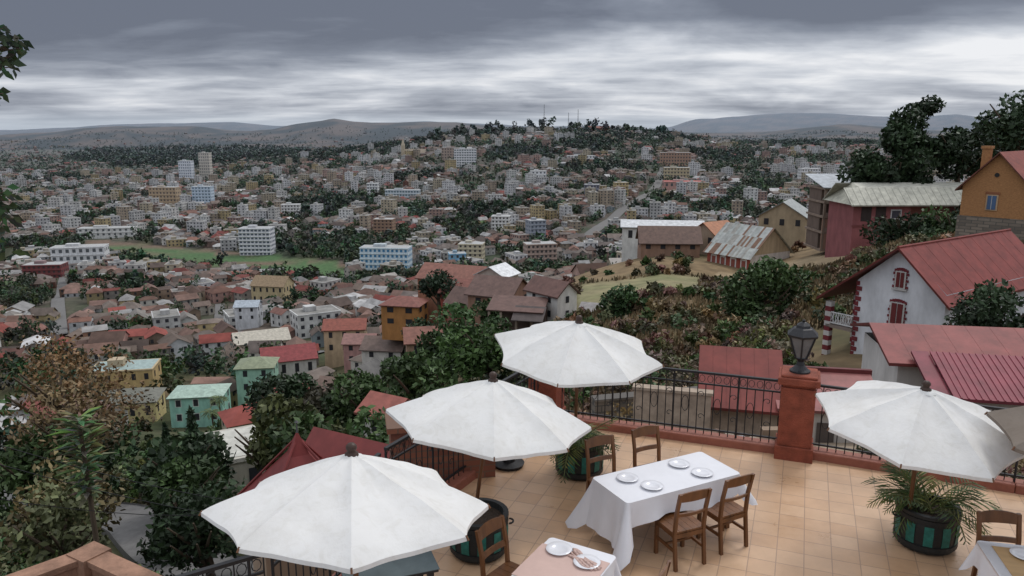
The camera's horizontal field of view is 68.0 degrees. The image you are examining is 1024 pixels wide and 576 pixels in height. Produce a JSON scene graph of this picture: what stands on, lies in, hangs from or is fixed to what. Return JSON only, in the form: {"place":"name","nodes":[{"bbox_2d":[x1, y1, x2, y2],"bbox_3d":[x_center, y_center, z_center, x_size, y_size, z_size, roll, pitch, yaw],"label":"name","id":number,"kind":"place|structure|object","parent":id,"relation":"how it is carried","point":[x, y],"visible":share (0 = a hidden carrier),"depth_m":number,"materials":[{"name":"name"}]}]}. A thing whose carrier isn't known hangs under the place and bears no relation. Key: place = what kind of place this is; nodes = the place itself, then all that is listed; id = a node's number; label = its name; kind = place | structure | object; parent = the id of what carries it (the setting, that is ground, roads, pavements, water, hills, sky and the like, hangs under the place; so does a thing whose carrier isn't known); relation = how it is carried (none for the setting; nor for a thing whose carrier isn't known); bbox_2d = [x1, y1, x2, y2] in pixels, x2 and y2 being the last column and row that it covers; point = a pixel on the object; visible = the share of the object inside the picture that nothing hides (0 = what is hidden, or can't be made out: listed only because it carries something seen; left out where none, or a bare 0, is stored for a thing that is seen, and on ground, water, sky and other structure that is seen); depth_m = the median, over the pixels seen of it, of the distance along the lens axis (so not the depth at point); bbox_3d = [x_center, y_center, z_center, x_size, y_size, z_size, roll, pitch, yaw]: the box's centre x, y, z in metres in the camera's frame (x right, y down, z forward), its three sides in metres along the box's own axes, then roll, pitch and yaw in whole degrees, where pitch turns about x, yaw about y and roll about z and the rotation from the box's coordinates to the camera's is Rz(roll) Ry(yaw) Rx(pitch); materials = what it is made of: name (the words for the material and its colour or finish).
{"place":"outdoors","nodes":[
{"label":"outdoors","id":0,"kind":"place"},
{"bbox_2d":[0,490,253,575],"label":"road","id":1,"kind":"structure","parent":0,"point":[126,534],"depth_m":43.13,"materials":[{"name":"grey asphalt"}]},
{"bbox_2d":[0,113,1023,558],"bbox_3d":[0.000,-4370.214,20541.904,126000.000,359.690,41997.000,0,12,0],"label":"ground","id":2,"kind":"structure","parent":0,"point":[784,125],"depth_m":3625.68,"materials":[{"name":"green plant"}]},
{"bbox_2d":[0,24,34,260],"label":"broadleaf foreground tree","id":3,"kind":"object","parent":2,"relation":"on","point":[17,45],"visible":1,"depth_m":7.80,"materials":[{"name":"green plant"}]},
{"bbox_2d":[0,424,84,515],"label":"broadleaf tree","id":4,"kind":"object","parent":2,"relation":"on","point":[10,478],"visible":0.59,"depth_m":47.97,"materials":[{"name":"green plant"}]},
{"bbox_2d":[20,260,68,277],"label":"dark brick building","id":5,"kind":"structure","parent":2,"relation":"on","point":[54,269],"depth_m":503.13,"materials":[{"name":"brick"}]},
{"bbox_2d":[0,468,110,574],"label":"brown leaved tree","id":6,"kind":"object","parent":2,"relation":"on","point":[76,535],"visible":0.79,"depth_m":32.63,"materials":[{"name":"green plant"}]},
{"bbox_2d":[0,449,125,562],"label":"brown leaved tree","id":7,"kind":"object","parent":2,"relation":"on","point":[7,541],"visible":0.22,"depth_m":35.81,"materials":[{"name":"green plant"}]},
{"bbox_2d":[4,361,127,496],"bbox_3d":[-29.884,11.399,51.328,7.199,13.972,7.782,0,12,0],"label":"brown leaved tree","id":8,"kind":"object","parent":2,"relation":"on","point":[55,415],"visible":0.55,"depth_m":50.02,"materials":[{"name":"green plant"}]},
{"bbox_2d":[0,328,144,455],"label":"brown leaved tree","id":9,"kind":"object","parent":2,"relation":"on","point":[80,378],"visible":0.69,"depth_m":54.99,"materials":[{"name":"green plant"}]},
{"bbox_2d":[49,243,109,263],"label":"white warehouse","id":10,"kind":"structure","parent":2,"relation":"on","point":[71,253],"depth_m":560.83,"materials":[{"name":"paint"}]},
{"bbox_2d":[47,406,116,542],"bbox_3d":[-13.272,10.353,24.609,1.676,13.667,1.751,0,12,0],"label":"tufted palm tree","id":11,"kind":"object","parent":2,"relation":"on","point":[87,431],"visible":0.95,"depth_m":23.50,"materials":[{"name":"green plant"}]},
{"bbox_2d":[6,541,161,575],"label":"terracotta parapet","id":12,"kind":"structure","parent":2,"relation":"on","point":[94,558],"depth_m":12.26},
{"bbox_2d":[21,354,168,499],"bbox_3d":[-33.432,12.821,61.514,11.142,14.725,8.079,-8,14,-33],"label":"brown leaved tree","id":13,"kind":"object","parent":2,"relation":"on","point":[118,422],"visible":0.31,"depth_m":61.83,"materials":[{"name":"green plant"}]},
{"bbox_2d":[88,356,162,391],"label":"yellow flat roofed building","id":14,"kind":"structure","parent":2,"relation":"on","point":[147,371],"depth_m":193.95,"materials":[{"name":"paint"}]},
{"bbox_2d":[101,387,166,422],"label":"yellow house","id":15,"kind":"structure","parent":2,"relation":"on","point":[157,393],"depth_m":171.69,"materials":[{"name":"paint"}]},
{"bbox_2d":[133,428,236,492],"bbox_3d":[-19.698,12.874,46.261,5.498,8.473,5.464,0,12,0],"label":"broadleaf tree","id":16,"kind":"object","parent":2,"relation":"on","point":[216,447],"visible":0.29,"depth_m":45.40,"materials":[{"name":"green plant"}]},
{"bbox_2d":[139,454,236,544],"bbox_3d":[-16.368,12.608,39.456,4.856,7.658,5.080,8,14,34],"label":"broadleaf tree","id":17,"kind":"object","parent":2,"relation":"on","point":[175,475],"visible":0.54,"depth_m":38.71,"materials":[{"name":"green plant"}]},
{"bbox_2d":[136,474,246,575],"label":"broadleaf tree","id":18,"kind":"object","parent":2,"relation":"on","point":[200,533],"visible":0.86,"depth_m":31.11,"materials":[{"name":"green plant"}]},
{"bbox_2d":[166,383,231,427],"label":"turquoise house","id":19,"kind":"structure","parent":2,"relation":"on","point":[181,398],"depth_m":167.25,"materials":[{"name":"paint"}]},
{"bbox_2d":[204,425,264,496],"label":"pale flat roofed house","id":20,"kind":"structure","parent":2,"relation":"on","point":[242,468],"depth_m":61.39,"materials":[{"name":"paint"}]},
{"bbox_2d":[233,300,262,329],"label":"white and blue house","id":21,"kind":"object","parent":2,"relation":"on","point":[248,314],"visible":0.98,"depth_m":305.17,"materials":[{"name":"paint"}]},
{"bbox_2d":[233,356,279,405],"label":"mint green house","id":22,"kind":"structure","parent":2,"relation":"on","point":[250,369],"depth_m":181.41,"materials":[{"name":"paint"}]},
{"bbox_2d":[238,225,275,254],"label":"white apartment block","id":23,"kind":"structure","parent":2,"relation":"on","point":[256,240],"depth_m":610.59,"materials":[{"name":"paint"}]},
{"bbox_2d":[230,327,290,353],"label":"cream roofed house","id":24,"kind":"structure","parent":2,"relation":"on","point":[282,334],"depth_m":250.94,"materials":[{"name":"paint"}]},
{"bbox_2d":[250,275,294,303],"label":"beige house","id":25,"kind":"structure","parent":2,"relation":"on","point":[263,287],"depth_m":373.32,"materials":[{"name":"paint"}]},
{"bbox_2d":[241,372,318,421],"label":"broadleaf tree","id":26,"kind":"object","parent":2,"relation":"on","point":[290,386],"visible":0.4,"depth_m":92.60,"materials":[{"name":"green plant"}]},
{"bbox_2d":[236,420,334,575],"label":"red turret","id":27,"kind":"object","parent":2,"relation":"on","point":[300,452],"visible":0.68,"depth_m":17.60,"materials":[{"name":"metal"}]},
{"bbox_2d":[259,342,317,381],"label":"red roofed white house","id":28,"kind":"structure","parent":2,"relation":"on","point":[297,358],"depth_m":195.13,"materials":[{"name":"paint"}]},
{"bbox_2d":[234,393,348,470],"bbox_3d":[-13.823,11.642,48.772,6.676,10.791,6.110,4,12,18],"label":"broadleaf tree","id":29,"kind":"object","parent":2,"relation":"on","point":[261,457],"visible":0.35,"depth_m":46.89,"materials":[{"name":"green plant"}]},
{"bbox_2d":[262,405,388,458],"bbox_3d":[-10.231,10.978,43.078,7.499,9.677,6.842,0,12,0],"label":"broadleaf tree","id":30,"kind":"object","parent":2,"relation":"on","point":[314,419],"visible":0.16,"depth_m":42.74,"materials":[{"name":"green plant"}]},
{"bbox_2d":[321,318,368,367],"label":"terracotta roofed house","id":31,"kind":"structure","parent":2,"relation":"on","point":[334,330],"depth_m":208.68,"materials":[{"name":"paint"}]},
{"bbox_2d":[306,427,389,459],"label":"red roofed cottage","id":32,"kind":"structure","parent":2,"relation":"on","point":[324,443],"depth_m":18.81,"materials":[{"name":"paint"}]},
{"bbox_2d":[319,371,403,432],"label":"broadleaf tree","id":33,"kind":"object","parent":2,"relation":"on","point":[341,402],"visible":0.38,"depth_m":72.94,"materials":[{"name":"green plant"}]},
{"bbox_2d":[359,335,405,367],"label":"white house","id":34,"kind":"structure","parent":2,"relation":"on","point":[373,347],"depth_m":170.15,"materials":[{"name":"paint"}]},
{"bbox_2d":[354,390,410,436],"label":"white house","id":35,"kind":"structure","parent":2,"relation":"on","point":[379,400],"depth_m":60.54,"materials":[{"name":"paint"}]},
{"bbox_2d":[359,243,412,269],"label":"light blue hotel","id":36,"kind":"structure","parent":2,"relation":"on","point":[374,256],"depth_m":525.52,"materials":[{"name":"paint"}]},
{"bbox_2d":[378,296,430,340],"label":"orange house","id":37,"kind":"structure","parent":2,"relation":"on","point":[398,313],"depth_m":166.91,"materials":[{"name":"paint"}]},
{"bbox_2d":[379,347,461,399],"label":"broadleaf tree","id":38,"kind":"object","parent":2,"relation":"on","point":[422,381],"visible":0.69,"depth_m":64.24,"materials":[{"name":"green plant"}]},
{"bbox_2d":[0,128,877,171],"bbox_3d":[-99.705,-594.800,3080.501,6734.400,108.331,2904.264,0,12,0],"label":"distant city houses","id":39,"kind":"structure","parent":2,"relation":"on","point":[13,158],"depth_m":2039.97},
{"bbox_2d":[417,269,461,323],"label":"broadleaf tree","id":40,"kind":"object","parent":2,"relation":"on","point":[429,286],"visible":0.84,"depth_m":152.51,"materials":[{"name":"green plant"}]},
{"bbox_2d":[415,262,487,324],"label":"orange roofed house","id":41,"kind":"structure","parent":2,"relation":"on","point":[461,271],"depth_m":173.68,"materials":[{"name":"paint"}]},
{"bbox_2d":[429,302,513,379],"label":"broadleaf tree","id":42,"kind":"object","parent":2,"relation":"on","point":[465,313],"visible":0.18,"depth_m":87.67,"materials":[{"name":"green plant"}]},
{"bbox_2d":[433,323,511,379],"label":"broadleaf tree","id":43,"kind":"object","parent":2,"relation":"on","point":[485,357],"visible":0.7,"depth_m":70.94,"materials":[{"name":"green plant"}]},
{"bbox_2d":[464,274,526,325],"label":"brown roofed house","id":44,"kind":"structure","parent":2,"relation":"on","point":[481,287],"depth_m":128.78,"materials":[{"name":"paint"}]},
{"bbox_2d":[0,116,994,451],"bbox_3d":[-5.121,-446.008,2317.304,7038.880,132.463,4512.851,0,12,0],"label":"distant trees","id":45,"kind":"object","parent":2,"relation":"on","point":[322,248],"visible":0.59,"depth_m":862.88,"materials":[{"name":"green plant"}]},
{"bbox_2d":[0,125,1000,448],"bbox_3d":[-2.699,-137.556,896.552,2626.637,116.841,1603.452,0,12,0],"label":"city houses","id":46,"kind":"structure","parent":2,"relation":"on","point":[168,333],"depth_m":719.57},
{"bbox_2d":[0,211,1023,575],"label":"hillside shrubs","id":47,"kind":"object","parent":2,"relation":"on","point":[764,331],"visible":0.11,"depth_m":65.48,"materials":[{"name":"green plant"}]},
{"bbox_2d":[488,306,546,331],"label":"posts","id":48,"kind":"object","parent":2,"relation":"on","point":[517,325],"visible":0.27,"depth_m":101.82,"materials":[{"name":"paint"}]},
{"bbox_2d":[486,295,548,322],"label":"veranda roof","id":49,"kind":"structure","parent":48,"relation":"on","point":[527,309],"depth_m":100.36,"materials":[{"name":"metal"}]},
{"bbox_2d":[523,275,580,320],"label":"house","id":50,"kind":"structure","parent":2,"relation":"on","point":[561,295],"depth_m":101.89,"materials":[{"name":"paint"}]},
{"bbox_2d":[597,283,638,318],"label":"broadleaf tree","id":51,"kind":"object","parent":2,"relation":"on","point":[623,305],"visible":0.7,"depth_m":80.02,"materials":[{"name":"green plant"}]},
{"bbox_2d":[591,386,696,421],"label":"stone wall","id":52,"kind":"structure","parent":2,"relation":"on","point":[601,401],"depth_m":32.74,"materials":[{"name":"grey stone"}]},
{"bbox_2d":[620,219,704,261],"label":"white long building","id":53,"kind":"structure","parent":2,"relation":"on","point":[629,240],"depth_m":182.83,"materials":[{"name":"paint"}]},
{"bbox_2d":[635,226,702,258],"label":"brown tin roofed house","id":54,"kind":"structure","parent":2,"relation":"on","point":[653,241],"depth_m":156.52,"materials":[{"name":"paint"}]},
{"bbox_2d":[632,383,712,431],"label":"plastered wall","id":55,"kind":"structure","parent":2,"relation":"on","point":[677,404],"depth_m":26.93,"materials":[{"name":"beige paint"}]},
{"bbox_2d":[698,345,782,436],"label":"red roofed outbuilding","id":56,"kind":"structure","parent":2,"relation":"on","point":[764,363],"depth_m":27.75,"materials":[{"name":"metal"}]},
{"bbox_2d":[703,222,794,269],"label":"shed","id":57,"kind":"structure","parent":2,"relation":"on","point":[736,245],"depth_m":145.45,"materials":[{"name":"paint"}]},
{"bbox_2d":[564,229,954,415],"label":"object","id":58,"kind":"structure","parent":2,"relation":"on","point":[827,280],"depth_m":78.40,"materials":[{"name":"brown plant"}]},
{"bbox_2d":[717,255,814,320],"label":"broadleaf tree","id":59,"kind":"object","parent":2,"relation":"on","point":[771,278],"visible":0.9,"depth_m":67.56,"materials":[{"name":"green plant"}]},
{"bbox_2d":[756,198,807,247],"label":"tin roofed shed","id":60,"kind":"structure","parent":2,"relation":"on","point":[787,220],"depth_m":166.37,"materials":[{"name":"paint"}]},
{"bbox_2d":[776,365,872,442],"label":"pink roofed outbuilding","id":61,"kind":"structure","parent":2,"relation":"on","point":[842,377],"depth_m":27.64,"materials":[{"name":"metal"}]},
{"bbox_2d":[803,174,849,251],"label":"concrete three storey building","id":62,"kind":"structure","parent":2,"relation":"on","point":[817,221],"depth_m":138.43,"materials":[{"name":"paint"}]},
{"bbox_2d":[835,149,906,182],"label":"broadleaf tree","id":63,"kind":"object","parent":2,"relation":"on","point":[872,168],"visible":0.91,"depth_m":129.99,"materials":[{"name":"green plant"}]},
{"bbox_2d":[822,182,962,257],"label":"pink building","id":64,"kind":"structure","parent":2,"relation":"on","point":[854,208],"depth_m":125.03,"materials":[{"name":"paint"}]},
{"bbox_2d":[849,145,940,184],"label":"broadleaf tree","id":65,"kind":"object","parent":2,"relation":"on","point":[914,167],"visible":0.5,"depth_m":128.79,"materials":[{"name":"green plant"}]},
{"bbox_2d":[859,211,938,248],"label":"broadleaf tree","id":66,"kind":"object","parent":2,"relation":"on","point":[898,227],"visible":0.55,"depth_m":100.10,"materials":[{"name":"green plant"}]},
{"bbox_2d":[878,106,938,173],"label":"broadleaf tree","id":67,"kind":"object","parent":2,"relation":"on","point":[899,133],"visible":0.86,"depth_m":131.49,"materials":[{"name":"green plant"}]},
{"bbox_2d":[850,322,1023,386],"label":"red roofed low house","id":68,"kind":"structure","parent":2,"relation":"on","point":[887,355],"depth_m":29.63,"materials":[{"name":"metal"}]},
{"bbox_2d":[851,252,1023,353],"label":"walls","id":69,"kind":"structure","parent":2,"relation":"on","point":[924,305],"depth_m":46.38,"materials":[{"name":"paint"}]},
{"bbox_2d":[821,294,855,354],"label":"veranda columns and balcony","id":70,"kind":"structure","parent":69,"relation":"attached to","point":[830,323],"depth_m":50.06,"materials":[{"name":"paint"}]},
{"bbox_2d":[850,268,908,353],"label":"windows and quoins","id":71,"kind":"structure","parent":69,"relation":"attached to","point":[897,313],"depth_m":46.15,"materials":[{"name":"paint"}]},
{"bbox_2d":[816,228,1023,310],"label":"roof","id":72,"kind":"structure","parent":69,"relation":"on","point":[953,265],"depth_m":47.53,"materials":[{"name":"metal"}]},
{"bbox_2d":[931,125,998,181],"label":"broadleaf tree","id":73,"kind":"object","parent":2,"relation":"on","point":[955,147],"visible":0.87,"depth_m":129.29,"materials":[{"name":"green plant"}]},
{"bbox_2d":[911,350,1023,410],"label":"corrugated roofed annexe","id":74,"kind":"structure","parent":2,"relation":"on","point":[996,380],"depth_m":26.77,"materials":[{"name":"metal"}]},
{"bbox_2d":[942,278,1023,327],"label":"broadleaf tree","id":75,"kind":"object","parent":2,"relation":"on","point":[986,302],"visible":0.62,"depth_m":38.03,"materials":[{"name":"green plant"}]},
{"bbox_2d":[955,215,1023,240],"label":"stone base","id":76,"kind":"object","parent":2,"relation":"on","point":[967,225],"visible":0.2,"depth_m":72.63,"materials":[{"name":"grey stone"}]},
{"bbox_2d":[959,155,1023,219],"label":"walls","id":77,"kind":"structure","parent":76,"relation":"on","point":[1008,183],"depth_m":71.56,"materials":[{"name":"paint"}]},
{"bbox_2d":[968,90,1023,152],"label":"broadleaf tree","id":78,"kind":"object","parent":2,"relation":"on","point":[1003,131],"visible":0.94,"depth_m":102.01,"materials":[{"name":"green plant"}]},
{"bbox_3d":[3.600,7.712,9.554,13.800,8.994,9.550,0,12,0],"label":"terrace retaining wall","id":79,"kind":"object","parent":2,"relation":"on","visible":0},
{"bbox_2d":[332,414,1023,575],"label":"terrace kerb","id":80,"kind":"structure","parent":79,"relation":"on","point":[462,480],"depth_m":11.76,"materials":[{"name":"concrete"}]},
{"bbox_2d":[175,555,264,575],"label":"iron railing","id":81,"kind":"object","parent":80,"relation":"on","point":[221,565],"visible":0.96,"depth_m":6.86,"materials":[{"name":"black metal"}]},
{"bbox_2d":[384,372,538,482],"bbox_3d":[-0.527,2.109,11.215,0.050,1.085,4.253,6,13,28],"label":"iron railing","id":82,"kind":"object","parent":80,"relation":"on","point":[402,439],"visible":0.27,"depth_m":10.25,"materials":[{"name":"black metal"}]},
{"bbox_2d":[561,367,780,441],"bbox_3d":[2.471,1.830,12.551,3.704,1.085,0.050,4,13,20],"label":"iron railing","id":83,"kind":"object","parent":80,"relation":"on","point":[671,424],"visible":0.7,"depth_m":12.33,"materials":[{"name":"black metal"}]},
{"bbox_2d":[774,365,820,463],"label":"terracotta pillar","id":84,"kind":"structure","parent":80,"relation":"on","point":[793,440],"depth_m":11.57,"materials":[{"name":"paint"}]},
{"bbox_2d":[788,319,817,374],"bbox_3d":[4.420,0.874,11.573,0.496,0.836,0.474,0,12,0],"label":"lantern","id":85,"kind":"object","parent":84,"relation":"on","point":[803,336],"visible":1,"depth_m":11.47,"materials":[{"name":"metal"}]},
{"bbox_2d":[423,429,1023,575],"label":"terrace floor","id":86,"kind":"structure","parent":79,"relation":"on","point":[817,518],"depth_m":9.79,"materials":[{"name":"tile"}]},
{"bbox_2d":[198,442,490,575],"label":"patio umbrella","id":87,"kind":"object","parent":86,"relation":"on","point":[352,510],"visible":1,"depth_m":5.96,"materials":[{"name":"white fabric"}]},
{"bbox_2d":[341,551,439,575],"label":"side table","id":88,"kind":"object","parent":86,"relation":"on","point":[421,564],"visible":0.36,"depth_m":7.51,"materials":[{"name":"teal metal"}]},
{"bbox_2d":[384,411,494,478],"bbox_3d":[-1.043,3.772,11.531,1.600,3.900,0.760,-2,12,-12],"label":"iron railing","id":89,"kind":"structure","parent":86,"relation":"on","point":[395,430],"depth_m":10.92,"materials":[{"name":"black metal"}]},
{"bbox_2d":[450,497,513,563],"bbox_3d":[-0.400,2.932,9.143,0.718,0.520,0.718,-10,15,-38],"label":"planter pot","id":90,"kind":"object","parent":86,"relation":"on","point":[467,551],"visible":0.4,"depth_m":8.88,"materials":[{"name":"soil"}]},
{"bbox_2d":[384,371,592,498],"bbox_3d":[-0.270,2.064,9.109,2.282,2.199,2.217,-6,13,-27],"label":"patio umbrella","id":91,"kind":"object","parent":90,"relation":"in","point":[493,418],"visible":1,"depth_m":8.46,"materials":[{"name":"white fabric"}]},
{"bbox_2d":[475,514,519,575],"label":"wooden chair","id":92,"kind":"object","parent":86,"relation":"on","point":[508,567],"visible":0.95,"depth_m":7.97,"materials":[{"name":"brown wood"}]},
{"bbox_2d":[512,538,620,575],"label":"dining table","id":93,"kind":"object","parent":86,"relation":"on","point":[553,557],"visible":1,"depth_m":7.60,"materials":[{"name":"white fabric"}]},
{"bbox_2d":[549,417,621,483],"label":"potted palm","id":94,"kind":"object","parent":86,"relation":"on","point":[571,464],"visible":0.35,"depth_m":10.93,"materials":[{"name":"plant"}]},
{"bbox_2d":[493,315,663,417],"bbox_3d":[0.907,1.559,11.035,2.314,2.396,2.326,9,15,37],"label":"patio umbrella","id":95,"kind":"object","parent":94,"relation":"in","point":[571,354],"visible":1,"depth_m":10.39,"materials":[{"name":"white fabric"}]},
{"bbox_2d":[584,434,615,491],"bbox_3d":[1.265,2.506,10.036,0.446,0.990,0.520,-5,13,-24],"label":"wooden chair","id":96,"kind":"object","parent":86,"relation":"on","point":[594,441],"visible":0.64,"depth_m":10.15,"materials":[{"name":"brown wood"}]},
{"bbox_2d":[565,452,757,570],"bbox_3d":[1.899,2.708,9.568,2.228,0.786,1.264,-6,13,-26],"label":"dining table","id":97,"kind":"object","parent":86,"relation":"on","point":[615,508],"visible":0.94,"depth_m":9.28,"materials":[{"name":"white fabric"}]},
{"bbox_2d":[654,488,711,571],"bbox_3d":[1.994,2.735,8.936,0.446,0.990,0.520,-5,13,-22],"label":"wooden chair","id":98,"kind":"object","parent":86,"relation":"on","point":[678,525],"visible":0.96,"depth_m":8.83,"materials":[{"name":"brown wood"}]},
{"bbox_2d":[696,473,754,554],"bbox_3d":[2.596,2.662,9.289,0.446,0.990,0.520,-6,13,-26],"label":"wooden chair","id":99,"kind":"object","parent":86,"relation":"on","point":[723,512],"visible":0.94,"depth_m":9.16,"materials":[{"name":"brown wood"}]},
{"bbox_2d":[860,460,999,555],"bbox_3d":[5.088,2.685,9.292,1.536,0.943,1.282,6,13,27],"label":"potted palm","id":100,"kind":"object","parent":86,"relation":"on","point":[929,523],"visible":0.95,"depth_m":9.12,"materials":[{"name":"plant"}]},
{"bbox_2d":[814,380,1023,508],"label":"patio umbrella","id":101,"kind":"object","parent":100,"relation":"in","point":[924,428],"visible":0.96,"depth_m":8.50,"materials":[{"name":"white fabric"}]},
{"bbox_2d":[958,541,1023,575],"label":"wooden dining table","id":102,"kind":"object","parent":86,"relation":"on","point":[986,558],"visible":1,"depth_m":7.74,"materials":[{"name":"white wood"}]},
{"bbox_2d":[971,510,1021,575],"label":"wooden chair","id":103,"kind":"object","parent":86,"relation":"on","point":[996,516],"visible":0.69,"depth_m":8.16,"materials":[{"name":"brown wood"}]},
{"bbox_2d":[984,406,1023,454],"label":"patio umbrella","id":104,"kind":"object","parent":86,"relation":"on","point":[1009,422],"visible":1,"depth_m":8.09,"materials":[{"name":"beige fabric"}]},
{"bbox_2d":[0,0,1023,129],"label":"sky","id":105,"kind":"structure","parent":0,"point":[648,64],"materials":[{"name":"grey"}]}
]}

